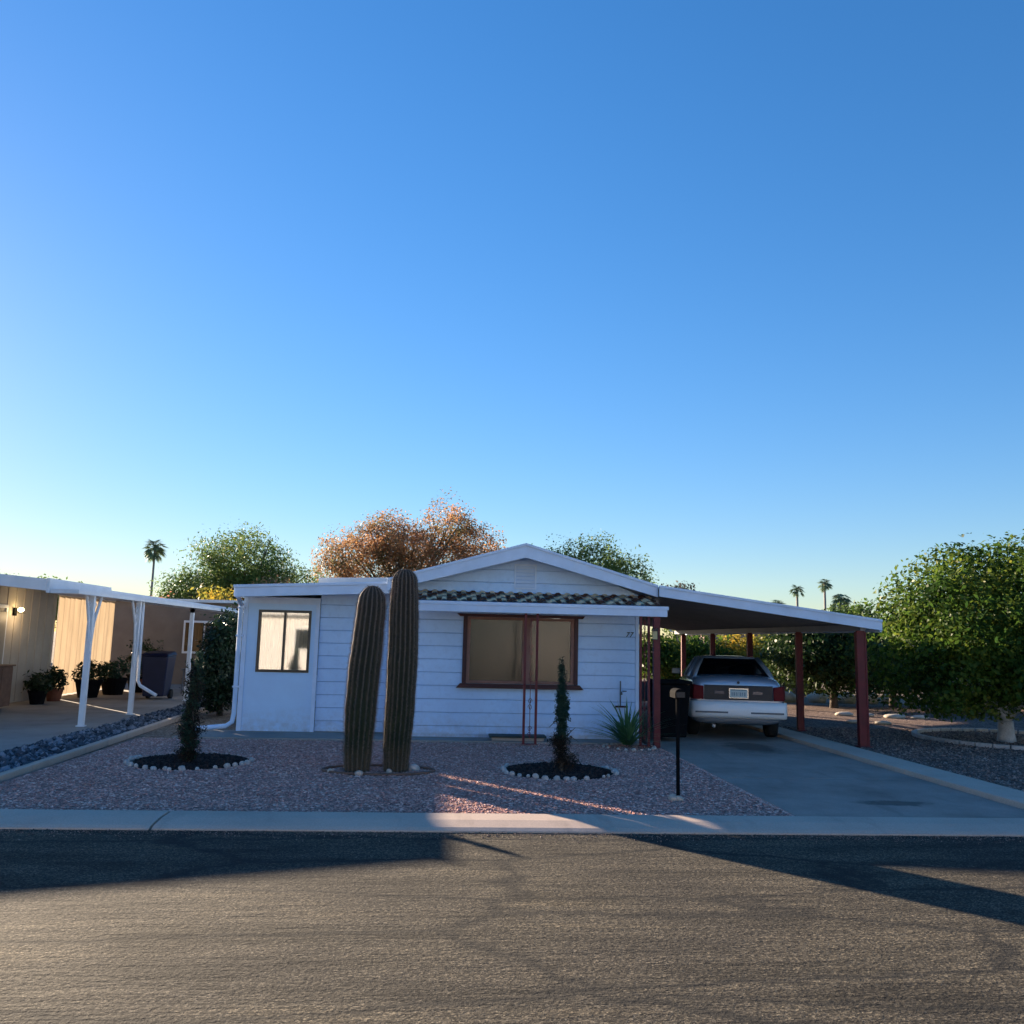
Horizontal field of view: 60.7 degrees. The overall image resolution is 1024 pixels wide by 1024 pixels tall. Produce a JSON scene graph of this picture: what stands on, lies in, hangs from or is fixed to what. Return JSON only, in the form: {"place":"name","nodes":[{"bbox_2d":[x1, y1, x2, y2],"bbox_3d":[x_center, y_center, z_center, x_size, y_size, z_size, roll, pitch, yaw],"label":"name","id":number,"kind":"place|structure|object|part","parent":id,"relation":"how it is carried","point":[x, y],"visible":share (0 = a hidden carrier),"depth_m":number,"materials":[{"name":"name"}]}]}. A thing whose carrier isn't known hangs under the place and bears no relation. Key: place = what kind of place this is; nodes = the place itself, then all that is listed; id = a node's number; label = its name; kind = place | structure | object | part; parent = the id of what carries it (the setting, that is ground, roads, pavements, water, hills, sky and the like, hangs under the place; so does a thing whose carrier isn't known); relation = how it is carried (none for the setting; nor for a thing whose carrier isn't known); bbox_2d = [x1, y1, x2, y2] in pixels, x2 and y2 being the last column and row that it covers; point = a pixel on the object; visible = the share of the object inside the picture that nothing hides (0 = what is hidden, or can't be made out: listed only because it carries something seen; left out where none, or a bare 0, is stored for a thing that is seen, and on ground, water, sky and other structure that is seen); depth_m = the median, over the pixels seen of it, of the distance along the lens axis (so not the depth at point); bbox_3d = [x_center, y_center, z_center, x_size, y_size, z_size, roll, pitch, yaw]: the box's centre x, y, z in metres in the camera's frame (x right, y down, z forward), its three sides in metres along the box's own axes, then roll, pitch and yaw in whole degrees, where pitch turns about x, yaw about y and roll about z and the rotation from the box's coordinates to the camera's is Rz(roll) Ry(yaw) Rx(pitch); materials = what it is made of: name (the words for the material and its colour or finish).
{"place":"outdoors","nodes":[
{"label":"outdoors","id":0,"kind":"place"},
{"bbox_2d":[8,714,176,763],"bbox_3d":[-6.929,3.875,15.592,1.140,0.001,15.050,2,-8,-4],"label":"gravel strip","id":1,"kind":"object","parent":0,"point":[51,752],"depth_m":13.43,"materials":[{"name":"grey gravel"}]},
{"bbox_2d":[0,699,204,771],"bbox_3d":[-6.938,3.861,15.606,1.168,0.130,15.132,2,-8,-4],"label":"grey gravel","id":2,"kind":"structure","parent":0,"point":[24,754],"depth_m":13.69,"materials":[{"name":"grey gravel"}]},
{"bbox_2d":[0,683,205,751],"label":"neighbour driveway","id":3,"kind":"structure","parent":0,"point":[23,722],"depth_m":18.09,"materials":[{"name":"concrete"}]},
{"bbox_2d":[0,664,15,706],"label":"storage cabinet","id":4,"kind":"object","parent":3,"relation":"on","point":[6,672],"visible":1,"depth_m":18.70,"materials":[{"name":"brown wood"}]},
{"bbox_3d":[-10.827,3.736,18.716,0.013,0.760,0.460,2,-8,-4],"label":"door","id":5,"kind":"part","parent":4,"relation":"part of","materials":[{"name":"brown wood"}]},
{"bbox_2d":[23,669,56,704],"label":"potted plant","id":6,"kind":"object","parent":3,"relation":"on","point":[38,685],"visible":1,"depth_m":20.10,"materials":[{"name":"green plant"}]},
{"bbox_2d":[41,665,69,700],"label":"potted plant","id":7,"kind":"object","parent":3,"relation":"on","point":[55,694],"visible":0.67,"depth_m":21.11,"materials":[{"name":"green plant"}]},
{"bbox_2d":[70,659,114,697],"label":"potted plant","id":8,"kind":"object","parent":3,"relation":"on","point":[94,684],"visible":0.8,"depth_m":22.48,"materials":[{"name":"green plant"}]},
{"bbox_2d":[97,655,130,694],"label":"potted plant","id":9,"kind":"object","parent":3,"relation":"on","point":[115,685],"visible":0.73,"depth_m":23.60,"materials":[{"name":"green plant"}]},
{"bbox_2d":[0,574,243,726],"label":"neighbour carport","id":10,"kind":"object","parent":3,"relation":"on","point":[91,593],"visible":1,"depth_m":17.05,"materials":[{"name":"white metal"}]},
{"bbox_2d":[123,638,153,692],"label":"potted plant","id":11,"kind":"object","parent":3,"relation":"on","point":[138,689],"visible":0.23,"depth_m":24.87,"materials":[{"name":"green plant"}]},
{"bbox_2d":[140,640,163,683],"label":"potted plant","id":12,"kind":"object","parent":3,"relation":"on","point":[148,650],"visible":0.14,"depth_m":24.49,"materials":[{"name":"green plant"}]},
{"bbox_2d":[141,651,176,697],"bbox_3d":[-9.189,4.224,22.693,0.702,1.216,0.773,2,-8,-4],"label":"wheeled bin","id":13,"kind":"object","parent":3,"relation":"on","point":[157,670],"visible":0.93,"depth_m":22.39,"materials":[{"name":"grey plastic"}]},
{"bbox_2d":[133,707,236,737],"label":"side path","id":14,"kind":"structure","parent":0,"point":[209,719],"depth_m":16.74,"materials":[{"name":"grey concrete"}]},
{"bbox_2d":[181,668,191,693],"bbox_3d":[-8.924,4.825,24.951,0.900,0.701,0.600,2,-8,-4],"label":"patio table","id":15,"kind":"object","parent":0,"point":[183,678],"visible":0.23,"depth_m":24.68,"materials":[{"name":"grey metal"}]},
{"bbox_2d":[0,737,793,815],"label":"gravel yard","id":16,"kind":"structure","parent":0,"point":[355,790],"depth_m":10.16,"materials":[{"name":"gravel"}]},
{"bbox_2d":[178,765,185,770],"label":"edging stone","id":17,"kind":"object","parent":16,"relation":"on","point":[182,768],"visible":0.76,"depth_m":11.07,"materials":[{"name":"white stone"}]},
{"bbox_2d":[130,752,248,769],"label":"bark mulch","id":18,"kind":"object","parent":16,"relation":"on","point":[204,760],"visible":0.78,"depth_m":11.72,"materials":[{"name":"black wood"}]},
{"bbox_2d":[170,650,207,761],"bbox_3d":[-4.315,2.615,11.774,0.479,1.515,0.440,2,-8,-4],"label":"juniper shrub","id":19,"kind":"object","parent":18,"relation":"on","point":[189,741],"visible":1,"depth_m":11.69,"materials":[{"name":"green plant"}]},
{"bbox_2d":[224,763,230,767],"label":"edging stone","id":20,"kind":"object","parent":16,"relation":"on","point":[227,765],"visible":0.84,"depth_m":11.37,"materials":[{"name":"white stone"}]},
{"bbox_2d":[354,770,362,775],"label":"rock","id":21,"kind":"object","parent":16,"relation":"on","point":[359,772],"visible":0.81,"depth_m":10.97,"materials":[{"name":"stone"}]},
{"bbox_2d":[341,585,387,771],"bbox_3d":[-1.946,2.192,11.551,0.556,2.475,0.511,2,-8,-4],"label":"saguaro cactus","id":22,"kind":"object","parent":16,"relation":"on","point":[363,675],"visible":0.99,"depth_m":11.41,"materials":[{"name":"green plant"}]},
{"bbox_2d":[321,764,435,775],"bbox_3d":[-1.738,3.368,11.416,1.484,0.038,0.844,2,-8,-4],"label":"cactus edging","id":23,"kind":"object","parent":16,"relation":"on","point":[323,769],"visible":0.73,"depth_m":11.13,"materials":[{"name":"brown stone"}]},
{"bbox_2d":[381,569,420,772],"bbox_3d":[-1.466,2.098,11.640,0.484,2.723,0.473,2,-8,-4],"label":"saguaro cactus","id":24,"kind":"object","parent":16,"relation":"on","point":[402,661],"visible":0.98,"depth_m":11.51,"materials":[{"name":"green plant"}]},
{"bbox_2d":[409,763,419,770],"bbox_3d":[-1.292,3.374,11.523,0.168,0.119,0.137,4,-9,-18],"label":"rock","id":25,"kind":"object","parent":16,"relation":"on","point":[414,767],"visible":0.77,"depth_m":11.48,"materials":[{"name":"white stone"}]},
{"bbox_2d":[521,613,538,744],"bbox_3d":[0.311,2.767,14.664,0.260,2.195,0.060,2,-8,-4],"label":"ornamental post","id":26,"kind":"object","parent":16,"relation":"on","point":[536,682],"visible":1,"depth_m":14.64,"materials":[{"name":"paint"}]},
{"bbox_2d":[542,775,548,779],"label":"edging stone","id":27,"kind":"object","parent":16,"relation":"on","point":[544,777],"visible":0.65,"depth_m":11.01,"materials":[{"name":"white stone"}]},
{"bbox_2d":[506,764,612,779],"bbox_3d":[0.621,3.483,11.757,1.480,0.020,1.480,2,-8,-4],"label":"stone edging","id":28,"kind":"object","parent":16,"relation":"on","point":[599,777],"visible":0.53,"depth_m":11.31,"materials":[{"name":"white stone"}]},
{"bbox_2d":[508,761,609,777],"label":"bark mulch","id":29,"kind":"object","parent":28,"relation":"on","point":[546,769],"visible":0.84,"depth_m":11.64,"materials":[{"name":"black wood"}]},
{"bbox_2d":[545,656,580,771],"bbox_3d":[0.695,2.712,11.711,0.477,1.537,0.386,0,-8,11],"label":"juniper shrub","id":30,"kind":"object","parent":28,"relation":"on","point":[559,740],"visible":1,"depth_m":11.66,"materials":[{"name":"green plant"}]},
{"bbox_2d":[575,701,686,747],"bbox_3d":[1.785,3.526,14.714,2.084,0.865,2.363,8,-11,-39],"label":"strap leaf plant","id":31,"kind":"object","parent":16,"relation":"on","point":[623,734],"visible":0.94,"depth_m":14.50,"materials":[{"name":"green plant"}]},
{"bbox_2d":[638,616,650,745],"bbox_3d":[2.245,2.833,14.806,0.200,2.195,0.060,2,-8,-4],"label":"ornamental post","id":32,"kind":"object","parent":16,"relation":"on","point":[648,674],"visible":0.97,"depth_m":14.80,"materials":[{"name":"paint"}]},
{"bbox_2d":[668,688,685,800],"bbox_3d":[1.856,2.648,9.942,0.180,1.265,0.252,2,-8,-4],"label":"mailbox","id":33,"kind":"object","parent":16,"relation":"on","point":[677,693],"visible":0.89,"depth_m":9.92,"materials":[{"name":"black metal"}]},
{"bbox_2d":[676,692,684,697],"bbox_3d":[1.909,2.070,9.907,0.096,0.060,0.009,2,-8,-4],"label":"door","id":34,"kind":"structure","parent":33,"relation":"in","point":[678,694],"depth_m":9.90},
{"bbox_2d":[172,730,643,744],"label":"walkway","id":35,"kind":"structure","parent":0,"point":[270,735],"depth_m":14.96,"materials":[{"name":"concrete"}]},
{"bbox_2d":[488,734,546,740],"bbox_3d":[0.090,3.892,15.102,0.980,0.085,0.340,2,-8,-4],"label":"step","id":36,"kind":"object","parent":35,"relation":"on","point":[508,737],"visible":1,"depth_m":14.96,"materials":[{"name":"concrete"}]},
{"bbox_2d":[51,632,970,762],"bbox_3d":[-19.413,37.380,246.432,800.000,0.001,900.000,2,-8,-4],"label":"ground","id":37,"kind":"structure","parent":0,"point":[806,701],"depth_m":27.69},
{"bbox_2d":[6,573,67,579],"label":"broadleaf tree","id":38,"kind":"object","parent":37,"relation":"on","point":[44,577],"visible":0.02,"depth_m":52.51,"materials":[{"name":"green plant"}]},
{"bbox_2d":[55,581,82,627],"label":"broadleaf tree","id":39,"kind":"object","parent":37,"relation":"on","point":[58,604],"visible":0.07,"depth_m":48.97,"materials":[{"name":"green plant"}]},
{"bbox_2d":[0,701,231,781],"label":"garden edging","id":40,"kind":"object","parent":37,"relation":"on","point":[43,763],"visible":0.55,"depth_m":12.48,"materials":[{"name":"concrete"}]},
{"bbox_2d":[0,586,243,702],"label":"neighbour house","id":41,"kind":"structure","parent":37,"relation":"on","point":[26,639],"depth_m":22.35,"materials":[{"name":"beige wood"}]},
{"bbox_2d":[0,611,6,663],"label":"door","id":42,"kind":"structure","parent":41,"relation":"in","point":[3,615],"depth_m":19.80,"materials":[{"name":"white metal"}]},
{"bbox_2d":[13,608,23,615],"bbox_3d":[-11.468,2.325,20.400,0.250,0.190,0.220,2,-8,-4],"label":"porch lamp","id":43,"kind":"object","parent":41,"relation":"attached to","point":[20,610],"visible":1,"depth_m":20.36,"materials":[{"name":"white glass"}]},
{"bbox_2d":[53,594,114,693],"bbox_3d":[-11.940,3.681,24.459,0.138,2.620,3.930,2,-8,-4],"label":"porch curtain","id":44,"kind":"object","parent":41,"relation":"hanging from","point":[70,637],"visible":0.63,"depth_m":23.85,"materials":[{"name":"beige fabric"}]},
{"bbox_2d":[182,620,216,653],"bbox_3d":[-10.396,4.229,29.550,1.400,1.100,0.063,2,-8,-4],"label":"window","id":45,"kind":"structure","parent":41,"relation":"in","point":[197,631],"depth_m":29.51,"materials":[{"name":"white glass"}]},
{"bbox_2d":[141,539,167,595],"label":"fan palm","id":46,"kind":"object","parent":37,"relation":"on","point":[156,550],"visible":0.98,"depth_m":76.82,"materials":[{"name":"green plant"}]},
{"bbox_2d":[146,566,199,598],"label":"broadleaf tree","id":47,"kind":"object","parent":37,"relation":"on","point":[162,590],"visible":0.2,"depth_m":41.29,"materials":[{"name":"green plant"}]},
{"bbox_2d":[179,602,243,715],"bbox_3d":[-6.258,3.190,18.964,1.466,2.486,2.181,2,-8,-4],"label":"hedge shrub","id":48,"kind":"object","parent":37,"relation":"on","point":[219,646],"visible":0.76,"depth_m":18.40,"materials":[{"name":"green plant"}]},
{"bbox_2d":[188,583,236,599],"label":"golden bush","id":49,"kind":"object","parent":37,"relation":"on","point":[211,595],"visible":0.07,"depth_m":33.92,"materials":[{"name":"yellow plant"}]},
{"bbox_2d":[163,519,327,600],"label":"broadleaf tree","id":50,"kind":"object","parent":37,"relation":"on","point":[226,574],"visible":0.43,"depth_m":41.21,"materials":[{"name":"green plant"}]},
{"bbox_2d":[231,570,291,600],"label":"orange bush","id":51,"kind":"object","parent":37,"relation":"on","point":[275,581],"visible":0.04,"depth_m":37.20,"materials":[{"name":"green plant"}]},
{"bbox_2d":[306,487,507,581],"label":"autumn tree","id":52,"kind":"object","parent":37,"relation":"on","point":[395,554],"visible":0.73,"depth_m":78.63,"materials":[{"name":"orange plant"}]},
{"bbox_2d":[197,543,657,740],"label":"house","id":53,"kind":"structure","parent":37,"relation":"on","point":[294,648],"depth_m":15.67,"materials":[{"name":"white wood"}]},
{"bbox_2d":[255,608,320,672],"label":"sliding window","id":54,"kind":"structure","parent":53,"relation":"in","point":[283,636],"depth_m":15.90,"materials":[{"name":"glass"}]},
{"bbox_2d":[456,613,584,689],"bbox_3d":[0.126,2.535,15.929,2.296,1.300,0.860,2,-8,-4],"label":"window","id":55,"kind":"structure","parent":53,"relation":"in","point":[493,644],"depth_m":15.68,"materials":[{"name":"glass"}]},
{"bbox_2d":[418,589,668,616],"bbox_3d":[0.429,1.577,15.253,4.440,0.414,0.955,2,-8,-4],"label":"awning","id":56,"kind":"object","parent":53,"relation":"attached to","point":[509,603],"depth_m":14.89,"materials":[{"name":"white metal"}]},
{"bbox_2d":[615,681,626,707],"bbox_3d":[1.946,3.238,15.536,0.220,0.460,0.142,2,-8,-4],"label":"hose tap","id":57,"kind":"object","parent":53,"relation":"attached to","point":[620,706],"visible":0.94,"depth_m":15.54,"materials":[{"name":"grey metal"}]},
{"bbox_2d":[0,809,1023,836],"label":"kerb","id":58,"kind":"structure","parent":37,"relation":"on","point":[36,819],"depth_m":8.26,"materials":[{"name":"concrete"}]},
{"bbox_2d":[531,528,658,583],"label":"broadleaf tree","id":59,"kind":"object","parent":37,"relation":"on","point":[611,563],"visible":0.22,"depth_m":69.70,"materials":[{"name":"green plant"}]},
{"bbox_2d":[642,628,709,679],"bbox_3d":[5.408,5.319,31.574,3.520,2.466,3.126,2,-8,-4],"label":"bush","id":60,"kind":"object","parent":37,"relation":"on","point":[669,654],"visible":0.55,"depth_m":30.96,"materials":[{"name":"green plant"}]},
{"bbox_2d":[661,580,698,638],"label":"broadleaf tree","id":61,"kind":"object","parent":37,"relation":"on","point":[679,585],"visible":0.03,"depth_m":60.35,"materials":[{"name":"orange plant"}]},
{"bbox_2d":[666,630,746,663],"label":"bush","id":62,"kind":"object","parent":37,"relation":"on","point":[704,642],"visible":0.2,"depth_m":31.55,"materials":[{"name":"green plant"}]},
{"bbox_2d":[715,634,789,682],"bbox_3d":[8.733,5.496,32.419,3.312,2.516,3.206,2,-8,-4],"label":"bush","id":63,"kind":"object","parent":37,"relation":"on","point":[741,647],"visible":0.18,"depth_m":31.73,"materials":[{"name":"green plant"}]},
{"bbox_2d":[772,599,785,603],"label":"fan palm","id":64,"kind":"object","parent":37,"relation":"on","point":[778,601],"visible":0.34,"depth_m":97.02,"materials":[{"name":"green plant"}]},
{"bbox_2d":[757,634,817,689],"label":"bush","id":65,"kind":"object","parent":37,"relation":"on","point":[769,639],"depth_m":33.69,"materials":[{"name":"green plant"}]},
{"bbox_2d":[783,690,795,702],"bbox_3d":[8.787,5.972,28.146,0.780,0.473,0.588,-2,-9,21],"label":"boulder","id":66,"kind":"object","parent":37,"relation":"on","point":[790,697],"visible":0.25,"depth_m":27.89,"materials":[{"name":"grey stone"}]},
{"bbox_2d":[777,663,809,696],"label":"garden wall","id":67,"kind":"structure","parent":37,"relation":"on","point":[794,689],"depth_m":31.20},
{"bbox_2d":[788,584,804,606],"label":"fan palm","id":68,"kind":"object","parent":37,"relation":"on","point":[796,589],"visible":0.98,"depth_m":114.70,"materials":[{"name":"green plant"}]},
{"bbox_2d":[806,691,827,702],"bbox_3d":[9.863,6.019,28.292,0.541,0.448,0.725,6,-9,-28],"label":"boulder","id":69,"kind":"object","parent":37,"relation":"on","point":[812,697],"visible":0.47,"depth_m":28.07,"materials":[{"name":"grey stone"}]},
{"bbox_2d":[817,579,832,610],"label":"fan palm","id":70,"kind":"object","parent":37,"relation":"on","point":[825,585],"visible":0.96,"depth_m":116.07,"materials":[{"name":"green plant"}]},
{"bbox_2d":[830,594,852,609],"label":"fan palm","id":71,"kind":"object","parent":37,"relation":"on","point":[840,599],"visible":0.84,"depth_m":110.42,"materials":[{"name":"green plant"}]},
{"bbox_2d":[838,692,855,703],"bbox_3d":[10.789,6.040,28.285,0.608,0.443,0.680,2,-8,-7],"label":"boulder","id":72,"kind":"object","parent":37,"relation":"on","point":[851,700],"visible":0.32,"depth_m":28.00,"materials":[{"name":"grey stone"}]},
{"bbox_2d":[826,599,875,617],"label":"broadleaf tree","id":73,"kind":"object","parent":37,"relation":"on","point":[836,609],"visible":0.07,"depth_m":71.85,"materials":[{"name":"green plant"}]},
{"bbox_2d":[868,693,879,703],"bbox_3d":[11.584,6.069,28.369,0.580,0.438,0.671,2,-8,-6],"label":"boulder","id":74,"kind":"object","parent":37,"relation":"on","point":[875,702],"visible":0.15,"depth_m":28.08,"materials":[{"name":"grey stone"}]},
{"bbox_2d":[739,725,1023,809],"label":"driveway kerb","id":75,"kind":"structure","parent":37,"relation":"on","point":[995,792],"depth_m":12.24,"materials":[{"name":"concrete"}]},
{"bbox_2d":[880,694,888,703],"bbox_3d":[12.252,6.102,28.474,0.495,0.389,0.579,-6,-11,42],"label":"boulder","id":76,"kind":"object","parent":37,"relation":"on","point":[884,700],"visible":0.12,"depth_m":28.29,"materials":[{"name":"grey stone"}]},
{"bbox_2d":[0,829,1023,1023],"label":"road","id":77,"kind":"structure","parent":0,"point":[197,927],"depth_m":5.37,"materials":[{"name":"grey asphalt"}]},
{"bbox_2d":[0,829,1023,844],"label":"road grit","id":78,"kind":"object","parent":77,"relation":"on","point":[84,830],"visible":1,"depth_m":7.93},
{"bbox_2d":[0,0,1023,643],"label":"sky","id":79,"kind":"structure","parent":0,"point":[731,291],"materials":[{"name":"blue"}]},
{"bbox_2d":[669,630,773,645],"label":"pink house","id":80,"kind":"structure","parent":0,"point":[743,635],"depth_m":50.69,"materials":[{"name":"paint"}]},
{"bbox_2d":[642,701,1023,817],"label":"driveway","id":81,"kind":"structure","parent":0,"point":[794,778],"depth_m":11.37,"materials":[{"name":"concrete"}]},
{"bbox_2d":[642,681,650,727],"bbox_3d":[2.744,3.867,17.493,0.484,0.971,0.508,7,-10,-33],"label":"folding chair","id":82,"kind":"object","parent":81,"relation":"on","point":[645,697],"visible":0.04,"depth_m":17.74,"materials":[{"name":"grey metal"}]},
{"bbox_2d":[650,679,691,736],"bbox_3d":[2.831,3.528,15.781,0.660,0.990,0.730,2,-8,-4],"label":"wheeled bin","id":83,"kind":"object","parent":81,"relation":"on","point":[667,707],"visible":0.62,"depth_m":15.48,"materials":[{"name":"black plastic"}]},
{"bbox_2d":[672,655,786,736],"bbox_3d":[4.380,3.742,18.204,1.998,1.500,4.980,0,-8,7],"label":"parked car","id":84,"kind":"object","parent":81,"relation":"on","point":[733,690],"visible":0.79,"depth_m":15.95,"materials":[{"name":"silver metal"}]},
{"bbox_3d":[4.364,3.189,18.039,1.620,0.365,2.890,0,-8,7],"label":"window glass","id":85,"kind":"part","parent":84,"relation":"part of","materials":[{"name":"black glass"}]},
{"bbox_2d":[637,585,882,747],"bbox_3d":[3.998,3.622,21.569,4.250,2.763,13.420,2,-8,-4],"label":"carport","id":86,"kind":"object","parent":81,"relation":"on","point":[693,612],"visible":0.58,"depth_m":16.76,"materials":[{"name":"paint"}]},
{"bbox_2d":[652,628,657,639],"bbox_3d":[2.413,2.059,14.789,0.100,0.202,0.100,2,-8,-4],"label":"wall lantern","id":87,"kind":"object","parent":86,"relation":"attached to","point":[654,634],"depth_m":14.75,"materials":[{"name":"black glass"}]},
{"bbox_2d":[779,704,1023,789],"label":"dark gravel yard","id":88,"kind":"structure","parent":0,"point":[821,716],"depth_m":20.14,"materials":[{"name":"gravel"}]},
{"bbox_2d":[753,605,912,707],"bbox_3d":[9.421,4.253,25.582,4.809,3.028,4.497,2,-8,-4],"label":"citrus tree","id":89,"kind":"object","parent":88,"relation":"on","point":[824,662],"visible":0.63,"depth_m":24.84,"materials":[{"name":"green plant"}]},
{"bbox_2d":[835,712,853,715],"bbox_3d":[8.589,5.228,22.607,0.521,0.128,0.305,2,-8,-4],"label":"flat stone","id":90,"kind":"object","parent":88,"relation":"on","point":[844,714],"visible":0.77,"depth_m":22.52,"materials":[{"name":"white stone"}]},
{"bbox_2d":[846,720,856,723],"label":"flat stone","id":91,"kind":"object","parent":88,"relation":"on","point":[852,721],"visible":0.77,"depth_m":20.31,"materials":[{"name":"grey stone"}]},
{"bbox_2d":[874,721,891,724],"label":"flat stone","id":92,"kind":"object","parent":88,"relation":"on","point":[883,723],"visible":0.83,"depth_m":20.15,"materials":[{"name":"white stone"}]},
{"bbox_2d":[840,600,942,707],"bbox_3d":[11.485,4.332,26.476,4.962,3.226,4.234,-2,-9,22],"label":"citrus tree","id":93,"kind":"object","parent":88,"relation":"on","point":[877,617],"visible":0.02,"depth_m":26.08,"materials":[{"name":"green plant"}]},
{"bbox_2d":[884,714,905,718],"bbox_3d":[9.720,5.197,22.212,0.559,0.144,0.369,2,-8,-4],"label":"flat stone","id":94,"kind":"object","parent":88,"relation":"on","point":[895,716],"visible":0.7,"depth_m":22.08,"materials":[{"name":"white stone"}]},
{"bbox_2d":[911,715,928,718],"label":"flat stone","id":95,"kind":"object","parent":88,"relation":"on","point":[917,717],"visible":0.84,"depth_m":22.05,"materials":[{"name":"white stone"}]},
{"bbox_2d":[839,529,1023,742],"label":"citrus tree","id":96,"kind":"object","parent":88,"relation":"on","point":[953,654],"visible":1,"depth_m":16.39,"materials":[{"name":"green plant"}]},
{"bbox_2d":[911,728,1023,749],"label":"tree ring","id":97,"kind":"object","parent":88,"relation":"on","point":[916,733],"visible":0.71,"depth_m":17.03,"materials":[{"name":"grey concrete"}]},
{"bbox_2d":[781,726,1023,790],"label":"brown gravel","id":98,"kind":"structure","parent":0,"point":[977,749],"depth_m":15.37,"materials":[{"name":"brown gravel"}]}
]}

